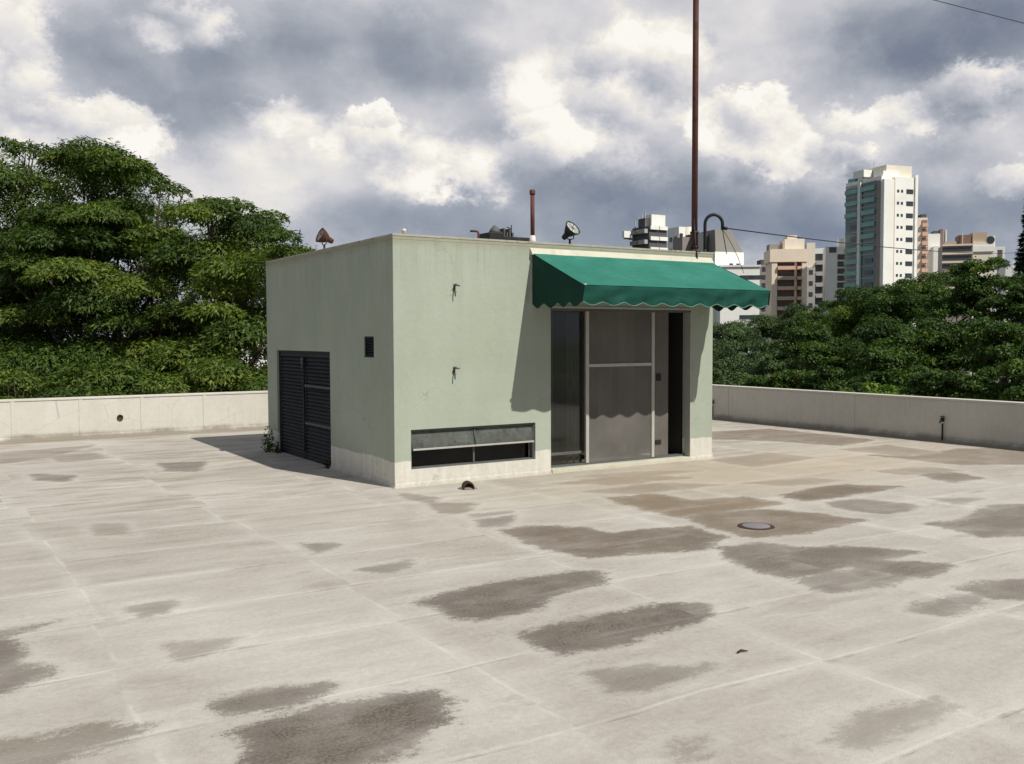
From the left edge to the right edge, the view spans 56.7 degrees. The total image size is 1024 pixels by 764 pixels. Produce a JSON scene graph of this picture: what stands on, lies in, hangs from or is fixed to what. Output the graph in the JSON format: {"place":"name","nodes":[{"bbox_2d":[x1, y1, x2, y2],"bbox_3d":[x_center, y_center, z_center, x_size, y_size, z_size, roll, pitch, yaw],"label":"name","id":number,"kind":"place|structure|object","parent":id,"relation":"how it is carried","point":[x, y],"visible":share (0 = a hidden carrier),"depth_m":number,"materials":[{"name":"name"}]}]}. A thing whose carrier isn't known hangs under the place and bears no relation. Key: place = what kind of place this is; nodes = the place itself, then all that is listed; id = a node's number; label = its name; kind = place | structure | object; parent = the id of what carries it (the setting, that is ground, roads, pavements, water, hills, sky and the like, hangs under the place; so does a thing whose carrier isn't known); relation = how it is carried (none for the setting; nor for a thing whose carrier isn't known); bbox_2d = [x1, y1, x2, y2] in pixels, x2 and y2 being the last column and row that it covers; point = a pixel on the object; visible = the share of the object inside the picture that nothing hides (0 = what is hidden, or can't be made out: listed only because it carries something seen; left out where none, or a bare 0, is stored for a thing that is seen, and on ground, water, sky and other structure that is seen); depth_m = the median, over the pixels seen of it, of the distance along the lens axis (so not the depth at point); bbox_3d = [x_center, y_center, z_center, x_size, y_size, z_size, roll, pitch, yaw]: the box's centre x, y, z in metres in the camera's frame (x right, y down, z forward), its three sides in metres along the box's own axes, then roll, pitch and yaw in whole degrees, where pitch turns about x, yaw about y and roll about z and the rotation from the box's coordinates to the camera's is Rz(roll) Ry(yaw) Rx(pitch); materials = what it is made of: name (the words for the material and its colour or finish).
{"place":"outdoors","nodes":[
{"label":"outdoors","id":0,"kind":"place"},
{"bbox_2d":[0,0,1023,339],"label":"sky","id":1,"kind":"structure","parent":0,"point":[353,120],"materials":[{"name":"grey"}]},
{"bbox_2d":[668,227,690,249],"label":"tower block","id":2,"kind":"structure","parent":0,"point":[676,232],"depth_m":245.11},
{"bbox_2d":[804,243,823,313],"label":"tower block","id":3,"kind":"structure","parent":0,"point":[814,274],"depth_m":250.46,"materials":[{"name":"concrete"}]},
{"bbox_2d":[815,287,819,293],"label":"window","id":4,"kind":"structure","parent":3,"relation":"in","point":[817,289],"depth_m":250.91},
{"bbox_2d":[815,298,819,304],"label":"window","id":5,"kind":"structure","parent":3,"relation":"in","point":[817,300],"depth_m":251.04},
{"bbox_2d":[815,254,820,260],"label":"window","id":6,"kind":"structure","parent":3,"relation":"in","point":[817,256],"depth_m":250.48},
{"bbox_2d":[815,265,820,271],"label":"window","id":7,"kind":"structure","parent":3,"relation":"in","point":[817,267],"depth_m":250.61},
{"bbox_2d":[815,276,820,282],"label":"window","id":8,"kind":"structure","parent":3,"relation":"in","point":[817,278],"depth_m":250.79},
{"bbox_2d":[822,238,844,375],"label":"tower block","id":9,"kind":"structure","parent":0,"point":[833,270],"depth_m":234.85,"materials":[{"name":"concrete"}]},
{"bbox_2d":[829,247,835,252],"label":"window","id":10,"kind":"structure","parent":9,"relation":"in","point":[831,249],"depth_m":234.56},
{"bbox_2d":[837,282,843,287],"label":"window","id":11,"kind":"structure","parent":9,"relation":"in","point":[839,284],"depth_m":234.53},
{"bbox_2d":[837,261,844,266],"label":"window","id":12,"kind":"structure","parent":9,"relation":"in","point":[839,263],"depth_m":234.28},
{"bbox_2d":[837,268,844,273],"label":"window","id":13,"kind":"structure","parent":9,"relation":"in","point":[839,270],"depth_m":234.33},
{"bbox_2d":[837,275,844,280],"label":"window","id":14,"kind":"structure","parent":9,"relation":"in","point":[839,277],"depth_m":234.42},
{"bbox_2d":[838,254,844,259],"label":"window","id":15,"kind":"structure","parent":9,"relation":"in","point":[840,256],"depth_m":234.16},
{"bbox_2d":[917,214,927,283],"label":"tower block","id":16,"kind":"structure","parent":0,"point":[922,244],"depth_m":258.64,"materials":[{"name":"concrete"}]},
{"bbox_2d":[927,229,946,349],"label":"tower block","id":17,"kind":"structure","parent":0,"point":[935,240],"depth_m":268.41,"materials":[{"name":"concrete"}]},
{"bbox_2d":[934,0,1023,23],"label":"overhead wire","id":18,"kind":"object","parent":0,"point":[978,11],"visible":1,"depth_m":25.89,"materials":[{"name":"metal"}]},
{"bbox_2d":[993,236,1004,311],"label":"tower block","id":19,"kind":"structure","parent":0,"point":[1001,250],"depth_m":238.94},
{"label":"ground","id":20,"kind":"structure","parent":0,"visible":0},
{"bbox_2d":[0,135,81,398],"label":"feathery tree","id":21,"kind":"object","parent":20,"relation":"on","point":[9,177],"visible":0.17,"depth_m":31.04,"materials":[{"name":"green plant"}]},
{"bbox_2d":[0,367,130,398],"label":"leafy bush","id":22,"kind":"object","parent":20,"relation":"on","point":[27,378],"visible":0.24,"depth_m":20.90,"materials":[{"name":"green plant"}]},
{"bbox_2d":[0,135,203,398],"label":"feathery tree","id":23,"kind":"object","parent":20,"relation":"on","point":[82,245],"visible":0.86,"depth_m":26.03,"materials":[{"name":"green plant"}]},
{"bbox_2d":[133,348,267,394],"bbox_3d":[-6.647,8.539,21.901,4.172,18.740,7.236,-1,3,-18],"label":"leafy bush","id":24,"kind":"object","parent":20,"relation":"on","point":[160,382],"visible":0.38,"depth_m":20.05,"materials":[{"name":"green plant"}]},
{"bbox_2d":[126,195,316,394],"bbox_3d":[-7.248,6.425,25.087,5.533,22.663,11.345,-1,3,-15],"label":"feathery tree","id":25,"kind":"object","parent":20,"relation":"on","point":[231,270],"visible":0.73,"depth_m":23.29,"materials":[{"name":"green plant"}]},
{"bbox_2d":[229,342,266,373],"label":"tower block","id":26,"kind":"structure","parent":20,"relation":"on","point":[259,359],"depth_m":174.23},
{"bbox_2d":[622,211,667,249],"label":"tower block","id":27,"kind":"structure","parent":20,"relation":"on","point":[650,232],"depth_m":230.54,"materials":[{"name":"concrete"}]},
{"bbox_2d":[673,229,743,341],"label":"tower block","id":28,"kind":"structure","parent":20,"relation":"on","point":[715,243],"depth_m":190.59,"materials":[{"name":"concrete"}]},
{"bbox_2d":[712,360,752,385],"bbox_3d":[9.108,8.020,40.357,2.428,17.917,2.294,0,3,6],"label":"tree top","id":29,"kind":"object","parent":20,"relation":"on","point":[721,370],"visible":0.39,"depth_m":39.62,"materials":[{"name":"green plant"}]},
{"bbox_2d":[712,320,761,357],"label":"round tree","id":30,"kind":"object","parent":20,"relation":"on","point":[729,328],"visible":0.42,"depth_m":94.31,"materials":[{"name":"green plant"}]},
{"bbox_2d":[716,265,761,363],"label":"tower block","id":31,"kind":"structure","parent":20,"relation":"on","point":[751,273],"depth_m":183.28,"materials":[{"name":"concrete"}]},
{"bbox_2d":[740,315,748,318],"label":"window","id":32,"kind":"structure","parent":31,"relation":"in","point":[741,316],"depth_m":183.39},
{"bbox_2d":[740,275,752,278],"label":"window","id":33,"kind":"structure","parent":31,"relation":"in","point":[743,276],"depth_m":183.03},
{"bbox_2d":[750,275,761,278],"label":"window","id":34,"kind":"structure","parent":31,"relation":"in","point":[754,276],"depth_m":182.86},
{"bbox_2d":[712,338,770,383],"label":"round tree","id":35,"kind":"object","parent":20,"relation":"on","point":[738,362],"visible":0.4,"depth_m":73.01,"materials":[{"name":"green plant"}]},
{"bbox_2d":[718,313,786,354],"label":"round tree","id":36,"kind":"object","parent":20,"relation":"on","point":[753,320],"visible":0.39,"depth_m":98.14,"materials":[{"name":"green plant"}]},
{"bbox_2d":[735,372,777,387],"bbox_3d":[8.804,8.452,34.505,1.844,17.616,1.776,1,3,31],"label":"tree top","id":37,"kind":"object","parent":20,"relation":"on","point":[759,381],"visible":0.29,"depth_m":34.09,"materials":[{"name":"green plant"}]},
{"bbox_2d":[757,260,765,351],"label":"tower block","id":38,"kind":"structure","parent":20,"relation":"on","point":[762,273],"depth_m":299.17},
{"bbox_2d":[741,338,800,381],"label":"round tree","id":39,"kind":"object","parent":20,"relation":"on","point":[776,360],"visible":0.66,"depth_m":65.04,"materials":[{"name":"green plant"}]},
{"bbox_2d":[753,301,810,341],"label":"round tree","id":40,"kind":"object","parent":20,"relation":"on","point":[787,318],"visible":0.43,"depth_m":97.03,"materials":[{"name":"green plant"}]},
{"bbox_2d":[764,235,807,376],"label":"tower block","id":41,"kind":"structure","parent":20,"relation":"on","point":[785,261],"depth_m":239.60,"materials":[{"name":"concrete"}]},
{"bbox_2d":[770,368,814,388],"bbox_3d":[10.034,8.355,34.484,1.844,17.803,2.017,-2,3,-32],"label":"tree top","id":42,"kind":"object","parent":20,"relation":"on","point":[785,378],"visible":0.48,"depth_m":33.65,"materials":[{"name":"green plant"}]},
{"bbox_2d":[767,324,841,381],"bbox_3d":[16.091,6.587,52.406,3.922,19.597,3.942,-2,3,-32],"label":"round tree","id":43,"kind":"object","parent":20,"relation":"on","point":[824,335],"visible":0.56,"depth_m":51.42,"materials":[{"name":"green plant"}]},
{"bbox_2d":[789,303,830,387],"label":"round tree","id":44,"kind":"object","parent":20,"relation":"on","point":[808,314],"visible":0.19,"depth_m":88.07,"materials":[{"name":"green plant"}]},
{"bbox_2d":[797,364,847,390],"bbox_3d":[10.489,8.363,32.400,1.539,17.971,1.600,-2,3,-32],"label":"tree top","id":45,"kind":"object","parent":20,"relation":"on","point":[821,377],"visible":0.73,"depth_m":31.71,"materials":[{"name":"green plant"}]},
{"bbox_2d":[794,335,870,384],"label":"round tree","id":46,"kind":"object","parent":20,"relation":"on","point":[815,353],"visible":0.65,"depth_m":45.48,"materials":[{"name":"green plant"}]},
{"bbox_2d":[797,283,889,386],"bbox_3d":[21.366,4.893,60.367,5.973,22.203,6.025,-2,3,-32],"label":"round tree","id":47,"kind":"object","parent":20,"relation":"on","point":[842,315],"visible":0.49,"depth_m":59.27,"materials":[{"name":"green plant"}]},
{"bbox_2d":[835,378,870,392],"bbox_3d":[11.508,8.549,33.521,2.185,17.500,2.026,-1,3,-19],"label":"tree top","id":48,"kind":"object","parent":20,"relation":"on","point":[855,383],"visible":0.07,"depth_m":32.88,"materials":[{"name":"green plant"}]},
{"bbox_2d":[715,371,994,388],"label":"wood","id":49,"kind":"object","parent":20,"relation":"on","point":[906,386],"depth_m":173.12,"materials":[{"name":"green plant"}]},
{"bbox_2d":[837,381,880,392],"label":"tree top","id":50,"kind":"object","parent":20,"relation":"on","point":[867,386],"visible":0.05,"depth_m":28.72,"materials":[{"name":"green plant"}]},
{"bbox_2d":[835,315,920,377],"bbox_3d":[17.231,6.845,44.237,4.390,19.848,4.219,-2,3,-32],"label":"round tree","id":51,"kind":"object","parent":20,"relation":"on","point":[884,328],"visible":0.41,"depth_m":43.40,"materials":[{"name":"green plant"}]},
{"bbox_2d":[843,162,917,365],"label":"glass tower","id":52,"kind":"structure","parent":20,"relation":"on","point":[881,204],"depth_m":216.38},
{"bbox_2d":[850,225,856,229],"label":"window","id":53,"kind":"structure","parent":52,"relation":"in","point":[852,227],"depth_m":221.97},
{"bbox_2d":[850,236,856,241],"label":"window","id":54,"kind":"structure","parent":52,"relation":"in","point":[851,238],"depth_m":222.08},
{"bbox_2d":[864,270,872,274],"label":"window","id":55,"kind":"structure","parent":52,"relation":"in","point":[869,272],"depth_m":217.52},
{"bbox_2d":[864,282,872,286],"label":"window","id":56,"kind":"structure","parent":52,"relation":"in","point":[867,284],"depth_m":217.62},
{"bbox_2d":[865,258,872,262],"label":"window","id":57,"kind":"structure","parent":52,"relation":"in","point":[869,260],"depth_m":217.15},
{"bbox_2d":[905,261,911,265],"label":"window","id":58,"kind":"structure","parent":52,"relation":"in","point":[907,263],"depth_m":216.83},
{"bbox_2d":[905,273,911,277],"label":"window","id":59,"kind":"structure","parent":52,"relation":"in","point":[909,275],"depth_m":216.94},
{"bbox_2d":[906,189,912,193],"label":"window","id":60,"kind":"structure","parent":52,"relation":"in","point":[908,191],"depth_m":216.04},
{"bbox_2d":[906,201,912,205],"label":"window","id":61,"kind":"structure","parent":52,"relation":"in","point":[908,203],"depth_m":216.17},
{"bbox_2d":[906,213,912,217],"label":"window","id":62,"kind":"structure","parent":52,"relation":"in","point":[908,215],"depth_m":216.30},
{"bbox_2d":[906,225,912,229],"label":"window","id":63,"kind":"structure","parent":52,"relation":"in","point":[908,227],"depth_m":216.46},
{"bbox_2d":[906,237,912,241],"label":"window","id":64,"kind":"structure","parent":52,"relation":"in","point":[908,239],"depth_m":216.62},
{"bbox_2d":[845,344,930,388],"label":"round tree","id":65,"kind":"object","parent":20,"relation":"on","point":[889,371],"visible":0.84,"depth_m":34.62,"materials":[{"name":"green plant"}]},
{"bbox_2d":[868,384,914,395],"bbox_3d":[10.930,8.806,27.531,1.681,17.539,1.912,1,3,28],"label":"tree top","id":66,"kind":"object","parent":20,"relation":"on","point":[885,389],"visible":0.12,"depth_m":27.13,"materials":[{"name":"green plant"}]},
{"bbox_2d":[846,283,943,329],"bbox_3d":[22.640,5.117,56.662,5.961,22.092,5.581,-2,3,-32],"label":"round tree","id":67,"kind":"object","parent":20,"relation":"on","point":[890,301],"visible":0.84,"depth_m":55.17,"materials":[{"name":"green plant"}]},
{"bbox_2d":[891,380,921,394],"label":"tree top","id":68,"kind":"object","parent":20,"relation":"on","point":[900,390],"visible":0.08,"depth_m":30.12,"materials":[{"name":"green plant"}]},
{"bbox_2d":[870,328,949,372],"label":"round tree","id":69,"kind":"object","parent":20,"relation":"on","point":[926,339],"visible":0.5,"depth_m":39.30,"materials":[{"name":"green plant"}]},
{"bbox_2d":[894,269,958,386],"bbox_3d":[25.393,4.550,58.724,4.625,23.016,4.957,1,3,29],"label":"round tree","id":70,"kind":"object","parent":20,"relation":"on","point":[934,280],"visible":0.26,"depth_m":57.38,"materials":[{"name":"green plant"}]},
{"bbox_2d":[902,366,967,397],"bbox_3d":[12.597,8.524,28.474,1.872,18.016,1.714,0,3,7],"label":"tree top","id":71,"kind":"object","parent":20,"relation":"on","point":[928,380],"visible":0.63,"depth_m":27.85,"materials":[{"name":"green plant"}]},
{"bbox_2d":[913,314,992,373],"bbox_3d":[18.785,7.038,40.607,3.451,19.788,3.891,1,3,23],"label":"round tree","id":72,"kind":"object","parent":20,"relation":"on","point":[956,342],"visible":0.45,"depth_m":39.44,"materials":[{"name":"green plant"}]},
{"bbox_2d":[916,277,991,333],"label":"round tree","id":73,"kind":"object","parent":20,"relation":"on","point":[950,303],"visible":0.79,"depth_m":49.54,"materials":[{"name":"green plant"}]},
{"bbox_2d":[937,232,972,374],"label":"tower block","id":74,"kind":"structure","parent":20,"relation":"on","point":[949,257],"depth_m":223.61,"materials":[{"name":"concrete"}]},
{"bbox_2d":[942,247,949,251],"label":"window","id":75,"kind":"structure","parent":74,"relation":"in","point":[943,249],"depth_m":223.71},
{"bbox_2d":[949,256,956,259],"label":"window","id":76,"kind":"structure","parent":74,"relation":"in","point":[950,257],"depth_m":223.33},
{"bbox_2d":[964,247,971,250],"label":"window","id":77,"kind":"structure","parent":74,"relation":"in","point":[965,248],"depth_m":222.27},
{"bbox_2d":[938,366,1009,399],"bbox_3d":[13.392,8.545,27.522,1.864,18.047,2.019,-2,3,-32],"label":"tree top","id":78,"kind":"object","parent":20,"relation":"on","point":[974,386],"visible":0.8,"depth_m":26.91,"materials":[{"name":"green plant"}]},
{"bbox_2d":[968,232,994,374],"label":"tower block","id":79,"kind":"structure","parent":20,"relation":"on","point":[982,242],"depth_m":223.62,"materials":[{"name":"concrete"}]},
{"bbox_2d":[987,236,994,243],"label":"round window","id":80,"kind":"structure","parent":79,"relation":"in","point":[990,239],"depth_m":222.95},
{"bbox_2d":[948,256,1016,373],"bbox_3d":[24.805,4.885,50.465,3.551,23.119,3.115,0,3,-2],"label":"round tree","id":81,"kind":"object","parent":20,"relation":"on","point":[974,267],"visible":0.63,"depth_m":49.33,"materials":[{"name":"green plant"}]},
{"bbox_2d":[956,315,1023,400],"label":"round tree","id":82,"kind":"object","parent":20,"relation":"on","point":[1006,343],"visible":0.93,"depth_m":36.71,"materials":[{"name":"green plant"}]},
{"bbox_2d":[975,276,1023,393],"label":"round tree","id":83,"kind":"object","parent":20,"relation":"on","point":[1009,299],"visible":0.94,"depth_m":45.45,"materials":[{"name":"green plant"}]},
{"bbox_2d":[986,358,1023,401],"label":"tree top","id":84,"kind":"object","parent":20,"relation":"on","point":[1014,388],"visible":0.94,"depth_m":25.90,"materials":[{"name":"green plant"}]},
{"bbox_2d":[995,259,1015,396],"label":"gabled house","id":85,"kind":"structure","parent":20,"relation":"on","point":[1005,271],"depth_m":130.09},
{"bbox_2d":[1004,272,1023,323],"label":"round tree","id":86,"kind":"object","parent":20,"relation":"on","point":[1020,278],"visible":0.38,"depth_m":46.67,"materials":[{"name":"green plant"}]},
{"bbox_2d":[1005,199,1023,380],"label":"conifer tree","id":87,"kind":"object","parent":20,"relation":"on","point":[1018,268],"visible":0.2,"depth_m":69.87,"materials":[{"name":"green plant"}]},
{"bbox_3d":[-0.423,9.923,6.272,22.701,16.988,25.230,-2,3,-32],"label":"apartment block","id":88,"kind":"object","parent":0,"visible":0},
{"bbox_2d":[0,391,267,442],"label":"parapet wall","id":89,"kind":"structure","parent":88,"relation":"on","point":[42,419],"depth_m":16.57,"materials":[{"name":"concrete"}]},
{"bbox_2d":[0,419,1023,763],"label":"roof terrace","id":90,"kind":"structure","parent":88,"relation":"on","point":[230,597],"depth_m":5.97,"materials":[{"name":"concrete"}]},
{"bbox_2d":[260,426,275,451],"bbox_3d":[-3.669,0.866,14.211,0.199,0.434,0.437,-2,3,-32],"label":"weed","id":91,"kind":"object","parent":90,"relation":"on","point":[270,446],"visible":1,"depth_m":14.19,"materials":[{"name":"green plant"}]},
{"bbox_2d":[273,441,281,452],"bbox_3d":[-3.474,0.970,14.056,0.117,0.200,0.191,-2,3,-32],"label":"weed","id":92,"kind":"object","parent":90,"relation":"on","point":[277,450],"visible":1,"depth_m":14.04,"materials":[{"name":"green plant"}]},
{"bbox_2d":[324,457,330,468],"bbox_3d":[-2.398,1.058,12.390,0.107,0.161,0.167,-2,3,-32],"label":"weed","id":93,"kind":"object","parent":90,"relation":"on","point":[327,463],"visible":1,"depth_m":12.39,"materials":[{"name":"green plant"}]},
{"bbox_2d":[458,481,476,489],"bbox_3d":[-0.501,1.177,10.690,0.220,0.128,0.217,-1,3,-12],"label":"drain pipe stub","id":94,"kind":"object","parent":90,"relation":"on","point":[467,485],"visible":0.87,"depth_m":10.62,"materials":[{"name":"metal"}]},
{"bbox_2d":[266,233,713,488],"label":"rooftop house","id":95,"kind":"structure","parent":90,"relation":"on","point":[372,342],"depth_m":11.71,"materials":[{"name":"paint"}]},
{"bbox_2d":[279,350,330,463],"bbox_3d":[-2.877,0.276,13.262,0.164,1.617,2.244,-2,3,-32],"label":"louvred door","id":96,"kind":"structure","parent":95,"relation":"in","point":[304,376],"depth_m":13.22,"materials":[{"name":"grey metal"}]},
{"bbox_2d":[316,228,333,248],"bbox_3d":[-2.470,-1.892,12.540,0.237,0.288,0.208,-2,3,-32],"label":"floodlight","id":97,"kind":"object","parent":95,"relation":"on","point":[322,236],"visible":0.97,"depth_m":12.50,"materials":[{"name":"metal"}]},
{"bbox_2d":[453,284,459,295],"bbox_3d":[-0.640,-1.064,10.988,0.060,0.148,0.068,-2,3,-32],"label":"wall bracket","id":98,"kind":"object","parent":95,"relation":"attached to","point":[454,287],"depth_m":10.99,"materials":[{"name":"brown metal"}]},
{"bbox_2d":[453,367,459,378],"bbox_3d":[-0.645,-0.105,11.028,0.060,0.148,0.068,-2,3,-32],"label":"wall bracket","id":99,"kind":"object","parent":95,"relation":"attached to","point":[454,368],"depth_m":11.01,"materials":[{"name":"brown metal"}]},
{"bbox_2d":[411,423,533,468],"bbox_3d":[-0.479,0.746,11.323,1.695,0.555,0.212,-2,3,-32],"label":"hopper window","id":100,"kind":"structure","parent":95,"relation":"in","point":[454,446],"depth_m":11.30,"materials":[{"name":"metal"}]},
{"bbox_2d":[479,225,529,240],"bbox_3d":[-0.078,-1.879,12.348,0.674,0.320,0.300,-2,3,-32],"label":"roof equipment","id":101,"kind":"object","parent":95,"relation":"on","point":[495,232],"visible":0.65,"depth_m":12.22,"materials":[{"name":"metal"}]},
{"bbox_2d":[529,189,535,241],"bbox_3d":[0.252,-2.038,11.662,0.110,0.645,0.107,-2,3,-32],"label":"vent pipe","id":102,"kind":"object","parent":95,"relation":"on","point":[532,216],"visible":0.94,"depth_m":11.64,"materials":[{"name":"brown metal"}]},
{"bbox_2d":[562,221,579,243],"bbox_3d":[0.730,-1.876,11.905,0.239,0.296,0.208,0,3,12],"label":"floodlight","id":103,"kind":"object","parent":95,"relation":"on","point":[571,229],"visible":1,"depth_m":11.89,"materials":[{"name":"metal"}]},
{"bbox_2d":[551,306,691,467],"bbox_3d":[1.334,-0.076,12.613,2.329,2.247,0.537,-2,3,-32],"label":"sliding door","id":104,"kind":"structure","parent":95,"relation":"in","point":[619,413],"depth_m":12.55,"materials":[{"name":"metal"}]},
{"bbox_2d":[530,248,770,310],"bbox_3d":[1.788,-1.283,11.873,2.995,0.740,1.122,-2,3,-32],"label":"awning","id":105,"kind":"object","parent":95,"relation":"attached to","point":[608,278],"visible":1,"depth_m":11.57,"materials":[{"name":"green fabric"}]},
{"bbox_2d":[690,0,701,258],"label":"mast","id":106,"kind":"object","parent":95,"relation":"on","point":[694,232],"visible":0.88,"depth_m":12.96,"materials":[{"name":"brown metal"}]},
{"bbox_2d":[703,213,743,272],"bbox_3d":[2.938,-1.935,13.232,0.585,0.834,0.100,0,3,-6],"label":"conduit","id":107,"kind":"object","parent":95,"relation":"on","point":[705,228],"visible":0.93,"depth_m":13.19,"materials":[{"name":"metal"}]},
{"bbox_2d":[728,228,1023,253],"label":"overhead wire","id":108,"kind":"object","parent":107,"relation":"attached to","point":[850,243],"visible":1,"depth_m":17.32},
{"bbox_2d":[737,522,774,529],"bbox_3d":[2.185,1.287,8.496,0.330,0.012,0.330,-2,3,-32],"label":"drain cover","id":109,"kind":"object","parent":90,"relation":"on","point":[755,526],"visible":1,"depth_m":8.46,"materials":[{"name":"metal"}]},
{"bbox_2d":[712,384,1023,450],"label":"parapet wall","id":110,"kind":"structure","parent":88,"relation":"on","point":[988,423],"depth_m":16.16,"materials":[{"name":"concrete"}]},
{"bbox_2d":[939,416,944,440],"bbox_3d":[6.725,0.743,15.333,0.109,0.413,0.535,-2,3,-32],"label":"water tap","id":111,"kind":"object","parent":110,"relation":"attached to","point":[941,419],"visible":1,"depth_m":15.14,"materials":[{"name":"metal"}]}
]}

